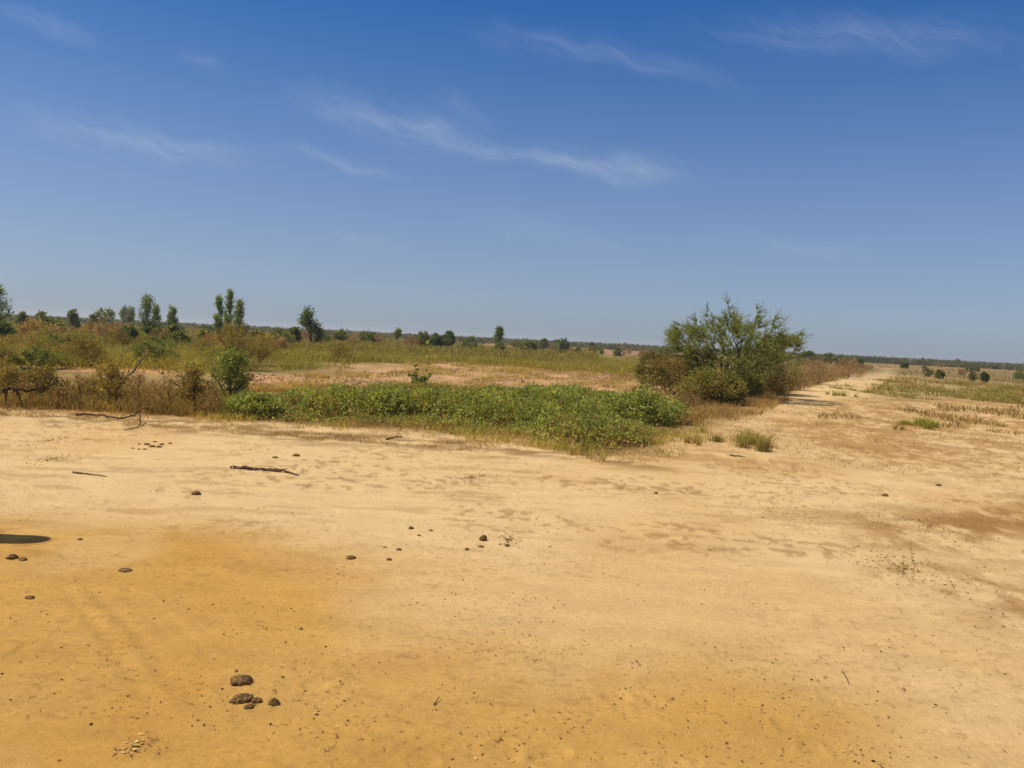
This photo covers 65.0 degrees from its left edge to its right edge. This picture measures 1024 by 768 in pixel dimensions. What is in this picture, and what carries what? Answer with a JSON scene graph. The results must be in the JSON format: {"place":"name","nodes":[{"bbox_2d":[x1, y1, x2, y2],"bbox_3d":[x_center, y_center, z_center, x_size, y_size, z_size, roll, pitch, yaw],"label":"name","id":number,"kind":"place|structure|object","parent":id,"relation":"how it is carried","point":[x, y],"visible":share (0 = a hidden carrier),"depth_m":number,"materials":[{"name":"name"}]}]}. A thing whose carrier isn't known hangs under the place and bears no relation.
{"place":"outdoors","nodes":[
{"label":"outdoors","id":0,"kind":"place"},
{"bbox_2d":[40,338,63,352],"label":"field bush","id":1,"kind":"object","parent":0,"point":[49,343],"visible":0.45,"depth_m":30.55,"materials":[{"name":"green plant"}]},
{"bbox_2d":[0,331,647,375],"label":"grass","id":2,"kind":"structure","parent":0,"point":[291,357],"depth_m":39.28,"materials":[{"name":"plant"}]},
{"bbox_2d":[0,364,873,464],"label":"dry grass","id":3,"kind":"structure","parent":0,"point":[766,400],"depth_m":14.06,"materials":[{"name":"plant"}]},
{"bbox_2d":[0,314,1023,767],"bbox_3d":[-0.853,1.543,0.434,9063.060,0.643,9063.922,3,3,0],"label":"ground","id":4,"kind":"structure","parent":0,"point":[140,510],"depth_m":5.07,"materials":[{"name":"sand"}]},
{"bbox_2d":[0,283,17,324],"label":"tree","id":5,"kind":"object","parent":4,"relation":"on","point":[8,310],"visible":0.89,"depth_m":62.95,"materials":[{"name":"green plant"}]},
{"bbox_2d":[0,321,18,340],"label":"scrub bush","id":6,"kind":"object","parent":4,"relation":"on","point":[8,329],"visible":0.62,"depth_m":38.60,"materials":[{"name":"green plant"}]},
{"bbox_2d":[0,337,21,367],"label":"field bush","id":7,"kind":"object","parent":4,"relation":"on","point":[4,352],"visible":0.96,"depth_m":23.29,"materials":[{"name":"green plant"}]},
{"bbox_2d":[0,364,33,399],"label":"dry bush","id":8,"kind":"object","parent":4,"relation":"on","point":[9,374],"visible":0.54,"depth_m":14.55,"materials":[{"name":"brown plant"}]},
{"bbox_2d":[3,377,37,404],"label":"dry bush","id":9,"kind":"object","parent":4,"relation":"on","point":[20,391],"visible":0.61,"depth_m":14.19,"materials":[{"name":"brown plant"}]},
{"bbox_2d":[13,311,28,324],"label":"scrub bush","id":10,"kind":"object","parent":4,"relation":"on","point":[20,317],"visible":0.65,"depth_m":84.92,"materials":[{"name":"green plant"}]},
{"bbox_2d":[0,381,58,408],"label":"dead branch","id":11,"kind":"object","parent":4,"relation":"on","point":[6,390],"visible":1,"depth_m":13.61,"materials":[{"name":"wood"}]},
{"bbox_2d":[5,343,57,368],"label":"field bush","id":12,"kind":"object","parent":4,"relation":"on","point":[41,356],"visible":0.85,"depth_m":23.79,"materials":[{"name":"green plant"}]},
{"bbox_2d":[13,317,67,338],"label":"plain bush","id":13,"kind":"object","parent":4,"relation":"on","point":[55,326],"visible":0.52,"depth_m":41.32,"materials":[{"name":"brown plant"}]},
{"bbox_2d":[12,360,76,404],"bbox_3d":[-8.461,-0.041,14.505,1.047,0.905,0.998,4,3,13],"label":"dry bush","id":14,"kind":"object","parent":4,"relation":"on","point":[45,380],"visible":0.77,"depth_m":14.43,"materials":[{"name":"brown plant"}]},
{"bbox_2d":[23,310,66,332],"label":"scrub bush","id":15,"kind":"object","parent":4,"relation":"on","point":[41,315],"visible":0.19,"depth_m":53.12,"materials":[{"name":"green plant"}]},
{"bbox_2d":[34,381,75,407],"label":"dry bush","id":16,"kind":"object","parent":4,"relation":"on","point":[56,391],"visible":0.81,"depth_m":13.98,"materials":[{"name":"brown plant"}]},
{"bbox_2d":[34,332,75,354],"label":"field bush","id":17,"kind":"object","parent":4,"relation":"on","point":[57,338],"visible":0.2,"depth_m":31.82,"materials":[{"name":"green plant"}]},
{"bbox_2d":[35,348,81,368],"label":"field bush","id":18,"kind":"object","parent":4,"relation":"on","point":[58,358],"visible":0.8,"depth_m":24.41,"materials":[{"name":"green plant"}]},
{"bbox_2d":[2,429,119,451],"bbox_3d":[-6.071,0.723,10.261,1.316,0.031,3.605,3,3,6],"label":"dry debris","id":19,"kind":"object","parent":4,"relation":"on","point":[50,440],"visible":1,"depth_m":10.36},
{"bbox_2d":[66,309,81,327],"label":"scrub bush","id":20,"kind":"object","parent":4,"relation":"on","point":[73,318],"visible":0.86,"depth_m":82.99,"materials":[{"name":"green plant"}]},
{"bbox_2d":[52,369,101,407],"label":"dry bush","id":21,"kind":"object","parent":4,"relation":"on","point":[79,388],"visible":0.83,"depth_m":14.16,"materials":[{"name":"brown plant"}]},
{"bbox_2d":[49,332,108,366],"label":"field bush","id":22,"kind":"object","parent":4,"relation":"on","point":[72,343],"visible":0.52,"depth_m":25.68,"materials":[{"name":"green plant"}]},
{"bbox_2d":[66,339,103,362],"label":"field bush","id":23,"kind":"object","parent":4,"relation":"on","point":[84,348],"visible":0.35,"depth_m":25.77,"materials":[{"name":"green plant"}]},
{"bbox_2d":[73,339,110,367],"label":"field bush","id":24,"kind":"object","parent":4,"relation":"on","point":[95,349],"visible":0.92,"depth_m":25.47,"materials":[{"name":"green plant"}]},
{"bbox_2d":[82,318,116,333],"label":"plain bush","id":25,"kind":"object","parent":4,"relation":"on","point":[89,325],"visible":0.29,"depth_m":57.79,"materials":[{"name":"brown plant"}]},
{"bbox_2d":[89,321,117,335],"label":"plain bush","id":26,"kind":"object","parent":4,"relation":"on","point":[98,328],"visible":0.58,"depth_m":50.98,"materials":[{"name":"brown plant"}]},
{"bbox_2d":[93,306,116,322],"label":"tree","id":27,"kind":"object","parent":4,"relation":"on","point":[109,313],"visible":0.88,"depth_m":97.72,"materials":[{"name":"green plant"}]},
{"bbox_2d":[81,355,136,408],"bbox_3d":[-7.134,-0.013,14.255,0.998,1.019,0.769,0,4,-40],"label":"dry bush","id":28,"kind":"object","parent":4,"relation":"on","point":[111,370],"visible":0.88,"depth_m":14.21,"materials":[{"name":"brown plant"}]},
{"bbox_2d":[76,407,152,429],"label":"dead branch","id":29,"kind":"object","parent":4,"relation":"on","point":[81,414],"visible":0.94,"depth_m":12.74,"materials":[{"name":"wood"}]},
{"bbox_2d":[100,328,135,344],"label":"field bush","id":30,"kind":"object","parent":4,"relation":"on","point":[117,334],"visible":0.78,"depth_m":43.46,"materials":[{"name":"green plant"}]},
{"bbox_2d":[118,305,135,325],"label":"tree","id":31,"kind":"object","parent":4,"relation":"on","point":[127,313],"visible":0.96,"depth_m":94.19,"materials":[{"name":"green plant"}]},
{"bbox_2d":[118,326,140,340],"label":"scrub bush","id":32,"kind":"object","parent":4,"relation":"on","point":[133,330],"visible":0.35,"depth_m":46.71,"materials":[{"name":"green plant"}]},
{"bbox_2d":[113,368,160,411],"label":"dry bush","id":33,"kind":"object","parent":4,"relation":"on","point":[139,391],"visible":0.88,"depth_m":14.07,"materials":[{"name":"brown plant"}]},
{"bbox_2d":[111,731,167,761],"bbox_3d":[-1.395,1.357,2.993,0.186,0.016,0.290,4,3,22],"label":"dry debris","id":34,"kind":"object","parent":4,"relation":"on","point":[134,744],"visible":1,"depth_m":3.01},
{"bbox_2d":[135,294,155,330],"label":"tree","id":35,"kind":"object","parent":4,"relation":"on","point":[147,301],"visible":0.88,"depth_m":81.50,"materials":[{"name":"green plant"}]},
{"bbox_2d":[130,337,166,365],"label":"field bush","id":36,"kind":"object","parent":4,"relation":"on","point":[159,349],"visible":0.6,"depth_m":27.52,"materials":[{"name":"green plant"}]},
{"bbox_2d":[141,323,161,337],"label":"scrub bush","id":37,"kind":"object","parent":4,"relation":"on","point":[146,328],"visible":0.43,"depth_m":54.44,"materials":[{"name":"green plant"}]},
{"bbox_2d":[151,303,163,325],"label":"tree","id":38,"kind":"object","parent":4,"relation":"on","point":[157,316],"visible":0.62,"depth_m":83.75,"materials":[{"name":"green plant"}]},
{"bbox_2d":[146,333,175,346],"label":"field bush","id":39,"kind":"object","parent":4,"relation":"on","point":[164,339],"visible":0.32,"depth_m":41.83,"materials":[{"name":"green plant"}]},
{"bbox_2d":[148,343,180,361],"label":"field bush","id":40,"kind":"object","parent":4,"relation":"on","point":[171,352],"visible":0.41,"depth_m":28.24,"materials":[{"name":"green plant"}]},
{"bbox_2d":[142,371,189,412],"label":"dry bush","id":41,"kind":"object","parent":4,"relation":"on","point":[172,396],"visible":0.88,"depth_m":14.02,"materials":[{"name":"brown plant"}]},
{"bbox_2d":[165,305,179,324],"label":"tree","id":42,"kind":"object","parent":4,"relation":"on","point":[171,318],"visible":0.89,"depth_m":87.10,"materials":[{"name":"green plant"}]},
{"bbox_2d":[167,323,181,333],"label":"scrub bush","id":43,"kind":"object","parent":4,"relation":"on","point":[173,327],"visible":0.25,"depth_m":54.95,"materials":[{"name":"green plant"}]},
{"bbox_2d":[157,330,192,343],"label":"plain bush","id":44,"kind":"object","parent":4,"relation":"on","point":[177,335],"visible":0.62,"depth_m":46.53,"materials":[{"name":"green plant"}]},
{"bbox_2d":[169,362,218,410],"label":"dry bush","id":45,"kind":"object","parent":4,"relation":"on","point":[195,375],"visible":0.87,"depth_m":14.17,"materials":[{"name":"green plant"}]},
{"bbox_2d":[194,385,227,413],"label":"dry bush","id":46,"kind":"object","parent":4,"relation":"on","point":[210,397],"visible":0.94,"depth_m":13.79,"materials":[{"name":"brown plant"}]},
{"bbox_2d":[199,344,240,362],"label":"field bush","id":47,"kind":"object","parent":4,"relation":"on","point":[204,351],"visible":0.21,"depth_m":30.66,"materials":[{"name":"green plant"}]},
{"bbox_2d":[212,294,228,336],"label":"tree","id":48,"kind":"object","parent":4,"relation":"on","point":[218,317],"visible":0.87,"depth_m":65.44,"materials":[{"name":"green plant"}]},
{"bbox_2d":[220,289,235,337],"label":"tree","id":49,"kind":"object","parent":4,"relation":"on","point":[229,297],"visible":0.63,"depth_m":66.58,"materials":[{"name":"green plant"}]},
{"bbox_2d":[204,317,263,360],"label":"feathery bush","id":50,"kind":"object","parent":4,"relation":"on","point":[230,341],"visible":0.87,"depth_m":28.19,"materials":[{"name":"green plant"}]},
{"bbox_2d":[204,345,264,397],"bbox_3d":[-5.649,-0.170,16.080,1.157,1.267,1.118,5,4,36],"label":"leafy bush","id":51,"kind":"object","parent":4,"relation":"on","point":[229,363],"visible":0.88,"depth_m":15.96,"materials":[{"name":"green plant"}]},
{"bbox_2d":[231,298,249,337],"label":"tree","id":52,"kind":"object","parent":4,"relation":"on","point":[238,312],"visible":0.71,"depth_m":64.94,"materials":[{"name":"green plant"}]},
{"bbox_2d":[230,674,252,685],"bbox_3d":[-1.216,1.328,3.620,0.103,0.043,0.086,3,3,1],"label":"dung lump","id":53,"kind":"object","parent":4,"relation":"on","point":[239,680],"visible":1,"depth_m":3.59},
{"bbox_2d":[228,693,254,704],"bbox_3d":[-1.157,1.344,3.440,0.108,0.033,0.081,1,4,-24],"label":"dung lump","id":54,"kind":"object","parent":4,"relation":"on","point":[240,698],"visible":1,"depth_m":3.42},
{"bbox_2d":[219,389,287,418],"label":"leafy bush","id":55,"kind":"object","parent":4,"relation":"on","point":[251,399],"visible":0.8,"depth_m":13.95,"materials":[{"name":"green plant"}]},
{"bbox_2d":[241,330,283,364],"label":"feathery bush","id":56,"kind":"object","parent":4,"relation":"on","point":[261,343],"visible":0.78,"depth_m":32.34,"materials":[{"name":"green plant"}]},
{"bbox_2d":[230,465,298,475],"bbox_3d":[-2.683,0.946,8.936,0.890,0.059,0.277,4,3,18],"label":"stick","id":57,"kind":"object","parent":4,"relation":"on","point":[253,468],"visible":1,"depth_m":8.88,"materials":[{"name":"wood"}]},
{"bbox_2d":[263,333,292,350],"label":"plain bush","id":58,"kind":"object","parent":4,"relation":"on","point":[281,342],"visible":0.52,"depth_m":46.53,"materials":[{"name":"brown plant"}]},
{"bbox_2d":[268,330,290,347],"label":"plain bush","id":59,"kind":"object","parent":4,"relation":"on","point":[287,334],"visible":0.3,"depth_m":47.38,"materials":[{"name":"green plant"}]},
{"bbox_2d":[289,326,301,342],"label":"scrub bush","id":60,"kind":"object","parent":4,"relation":"on","point":[295,332],"visible":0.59,"depth_m":63.50,"materials":[{"name":"green plant"}]},
{"bbox_2d":[297,305,324,343],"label":"tree","id":61,"kind":"object","parent":4,"relation":"on","point":[309,323],"visible":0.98,"depth_m":65.62,"materials":[{"name":"green plant"}]},
{"bbox_2d":[330,327,348,341],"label":"scrub bush","id":62,"kind":"object","parent":4,"relation":"on","point":[341,336],"visible":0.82,"depth_m":87.48,"materials":[{"name":"green plant"}]},
{"bbox_2d":[325,340,357,359],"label":"field bush","id":63,"kind":"object","parent":4,"relation":"on","point":[338,348],"visible":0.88,"depth_m":39.78,"materials":[{"name":"green plant"}]},
{"bbox_2d":[65,362,655,393],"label":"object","id":64,"kind":"object","parent":4,"relation":"on","point":[463,381],"visible":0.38,"depth_m":30.36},
{"bbox_2d":[358,332,375,342],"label":"plain bush","id":65,"kind":"object","parent":4,"relation":"on","point":[367,336],"visible":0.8,"depth_m":91.27,"materials":[{"name":"green plant"}]},
{"bbox_2d":[358,378,444,418],"bbox_3d":[-2.139,0.289,15.353,1.770,0.821,1.568,1,4,-27],"label":"creeper mound","id":66,"kind":"object","parent":4,"relation":"on","point":[390,395],"visible":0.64,"depth_m":14.96,"materials":[{"name":"green plant"}]},
{"bbox_2d":[403,335,421,345],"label":"plain bush","id":67,"kind":"object","parent":4,"relation":"on","point":[411,340],"visible":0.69,"depth_m":83.41,"materials":[{"name":"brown plant"}]},
{"bbox_2d":[408,360,432,384],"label":"broad leaf plant","id":68,"kind":"object","parent":4,"relation":"on","point":[417,377],"visible":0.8,"depth_m":24.47,"materials":[{"name":"green plant"}]},
{"bbox_2d":[415,331,428,345],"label":"scrub bush","id":69,"kind":"object","parent":4,"relation":"on","point":[424,336],"visible":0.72,"depth_m":83.95,"materials":[{"name":"green plant"}]},
{"bbox_2d":[426,332,443,346],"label":"scrub bush","id":70,"kind":"object","parent":4,"relation":"on","point":[435,339],"visible":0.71,"depth_m":81.22,"materials":[{"name":"green plant"}]},
{"bbox_2d":[216,376,680,456],"bbox_3d":[-0.956,0.217,16.506,9.909,0.925,10.723,3,3,0],"label":"ground cover","id":71,"kind":"object","parent":4,"relation":"on","point":[587,415],"visible":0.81,"depth_m":14.40,"materials":[{"name":"green plant"}]},
{"bbox_2d":[442,330,455,347],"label":"scrub bush","id":72,"kind":"object","parent":4,"relation":"on","point":[449,336],"visible":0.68,"depth_m":94.23,"materials":[{"name":"green plant"}]},
{"bbox_2d":[493,325,506,348],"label":"tree","id":73,"kind":"object","parent":4,"relation":"on","point":[498,336],"visible":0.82,"depth_m":84.67,"materials":[{"name":"green plant"}]},
{"bbox_2d":[1,313,1023,369],"bbox_3d":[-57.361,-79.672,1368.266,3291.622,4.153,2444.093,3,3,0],"label":"distant scrub","id":74,"kind":"object","parent":4,"relation":"on","point":[888,360],"visible":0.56,"depth_m":203.03,"materials":[{"name":"green plant"}]},
{"bbox_2d":[7,319,1023,434],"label":"distant grass","id":75,"kind":"structure","parent":4,"relation":"on","point":[526,353],"depth_m":51.28,"materials":[{"name":"plant"}]},
{"bbox_2d":[22,441,1019,765],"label":"pebbles","id":76,"kind":"object","parent":4,"relation":"on","point":[578,653],"visible":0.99,"depth_m":4.03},
{"bbox_2d":[516,340,538,350],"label":"plain bush","id":77,"kind":"object","parent":4,"relation":"on","point":[532,345],"visible":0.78,"depth_m":85.74,"materials":[{"name":"green plant"}]},
{"bbox_2d":[505,381,570,418],"bbox_3d":[0.440,0.381,15.737,1.511,0.865,1.470,3,3,5],"label":"creeper mound","id":78,"kind":"object","parent":4,"relation":"on","point":[533,392],"visible":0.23,"depth_m":15.64,"materials":[{"name":"green plant"}]},
{"bbox_2d":[53,355,1023,589],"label":"grass stubble","id":79,"kind":"object","parent":4,"relation":"on","point":[257,387],"depth_m":16.36,"materials":[{"name":"plant"}]},
{"bbox_2d":[556,337,569,350],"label":"scrub bush","id":80,"kind":"object","parent":4,"relation":"on","point":[564,345],"visible":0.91,"depth_m":129.15,"materials":[{"name":"green plant"}]},
{"bbox_2d":[596,384,691,426],"bbox_3d":[2.640,0.430,16.603,2.125,0.847,1.987,4,3,19],"label":"creeper mound","id":81,"kind":"object","parent":4,"relation":"on","point":[643,403],"visible":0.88,"depth_m":16.20,"materials":[{"name":"green plant"}]},
{"bbox_2d":[633,350,672,384],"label":"leafy bush","id":82,"kind":"object","parent":4,"relation":"on","point":[642,360],"visible":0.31,"depth_m":32.27,"materials":[{"name":"green plant"}]},
{"bbox_2d":[637,345,697,395],"bbox_3d":[5.177,-0.422,26.375,2.015,1.703,2.181,2,3,-9],"label":"leafy bush","id":83,"kind":"object","parent":4,"relation":"on","point":[661,366],"visible":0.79,"depth_m":26.11,"materials":[{"name":"brown plant"}]},
{"bbox_2d":[669,388,704,409],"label":"dry bush","id":84,"kind":"object","parent":4,"relation":"on","point":[689,397],"visible":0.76,"depth_m":19.81,"materials":[{"name":"brown plant"}]},
{"bbox_2d":[673,348,715,379],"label":"leafy bush","id":85,"kind":"object","parent":4,"relation":"on","point":[700,358],"visible":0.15,"depth_m":27.98,"materials":[{"name":"green plant"}]},
{"bbox_2d":[671,365,747,404],"bbox_3d":[5.554,0.033,23.011,2.098,1.204,2.009,2,3,-20],"label":"leafy bush","id":86,"kind":"object","parent":4,"relation":"on","point":[705,383],"visible":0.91,"depth_m":22.57,"materials":[{"name":"green plant"}]},
{"bbox_2d":[706,367,748,403],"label":"leafy bush","id":87,"kind":"object","parent":4,"relation":"on","point":[730,379],"visible":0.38,"depth_m":22.93,"materials":[{"name":"green plant"}]},
{"bbox_2d":[660,291,813,388],"bbox_3d":[7.274,-1.252,26.303,4.887,3.596,4.591,3,3,0],"label":"acacia bush","id":88,"kind":"object","parent":4,"relation":"on","point":[780,342],"visible":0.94,"depth_m":25.58,"materials":[{"name":"green plant"}]},
{"bbox_2d":[703,423,790,451],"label":"grass tuft","id":89,"kind":"object","parent":4,"relation":"on","point":[749,438],"visible":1,"depth_m":13.20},
{"bbox_2d":[732,366,766,398],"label":"leafy bush","id":90,"kind":"object","parent":4,"relation":"on","point":[753,384],"visible":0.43,"depth_m":25.73,"materials":[{"name":"green plant"}]},
{"bbox_2d":[726,335,806,395],"bbox_3d":[9.384,-0.672,29.883,2.917,2.243,3.084,2,3,-12],"label":"leafy bush","id":91,"kind":"object","parent":4,"relation":"on","point":[795,375],"visible":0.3,"depth_m":29.25,"materials":[{"name":"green plant"}]},
{"bbox_2d":[762,367,799,395],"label":"dry bush","id":92,"kind":"object","parent":4,"relation":"on","point":[789,389],"visible":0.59,"depth_m":29.22,"materials":[{"name":"brown plant"}]},
{"bbox_2d":[778,361,816,390],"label":"dry bush","id":93,"kind":"object","parent":4,"relation":"on","point":[806,375],"visible":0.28,"depth_m":33.74,"materials":[{"name":"brown plant"}]},
{"bbox_2d":[800,350,817,362],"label":"scrub bush","id":94,"kind":"object","parent":4,"relation":"on","point":[808,354],"visible":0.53,"depth_m":112.16,"materials":[{"name":"green plant"}]},
{"bbox_2d":[801,356,824,368],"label":"plain bush","id":95,"kind":"object","parent":4,"relation":"on","point":[817,362],"visible":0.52,"depth_m":73.56,"materials":[{"name":"brown plant"}]},
{"bbox_2d":[802,359,842,385],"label":"dry bush","id":96,"kind":"object","parent":4,"relation":"on","point":[821,371],"visible":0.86,"depth_m":40.96,"materials":[{"name":"brown plant"}]},
{"bbox_2d":[821,352,834,363],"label":"scrub bush","id":97,"kind":"object","parent":4,"relation":"on","point":[831,358],"visible":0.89,"depth_m":120.67,"materials":[{"name":"green plant"}]},
{"bbox_2d":[675,475,1008,567],"bbox_3d":[3.074,1.278,8.394,3.570,0.032,5.049,3,3,0],"label":"dry debris","id":98,"kind":"object","parent":4,"relation":"on","point":[775,515],"visible":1,"depth_m":8.00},
{"bbox_2d":[833,356,860,370],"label":"plain bush","id":99,"kind":"object","parent":4,"relation":"on","point":[844,358],"visible":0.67,"depth_m":74.75,"materials":[{"name":"brown plant"}]},
{"bbox_2d":[827,361,867,378],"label":"dry bush","id":100,"kind":"object","parent":4,"relation":"on","point":[848,370],"visible":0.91,"depth_m":51.47,"materials":[{"name":"brown plant"}]},
{"bbox_2d":[711,470,1023,584],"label":"dry debris","id":101,"kind":"object","parent":4,"relation":"on","point":[929,531],"visible":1,"depth_m":7.53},
{"bbox_2d":[806,525,1014,617],"bbox_3d":[3.048,1.404,6.007,1.855,0.038,3.423,3,3,0],"label":"dry debris","id":102,"kind":"object","parent":4,"relation":"on","point":[913,568],"visible":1,"depth_m":6.09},
{"bbox_2d":[890,416,946,430],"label":"grass tuft","id":103,"kind":"object","parent":4,"relation":"on","point":[929,424],"visible":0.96,"depth_m":18.88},
{"bbox_2d":[816,375,1023,405],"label":"grass patch","id":104,"kind":"object","parent":4,"relation":"on","point":[995,393],"visible":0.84,"depth_m":39.05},
{"bbox_2d":[979,371,989,381],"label":"scrub bush","id":105,"kind":"object","parent":4,"relation":"on","point":[984,376],"visible":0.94,"depth_m":64.50,"materials":[{"name":"green plant"}]},
{"bbox_2d":[0,0,1023,363],"label":"sky","id":106,"kind":"structure","parent":0,"point":[604,171],"materials":[{"name":"blue"}]},
{"bbox_2d":[1,423,1023,767],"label":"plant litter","id":107,"kind":"object","parent":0,"point":[519,651],"visible":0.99,"depth_m":3.61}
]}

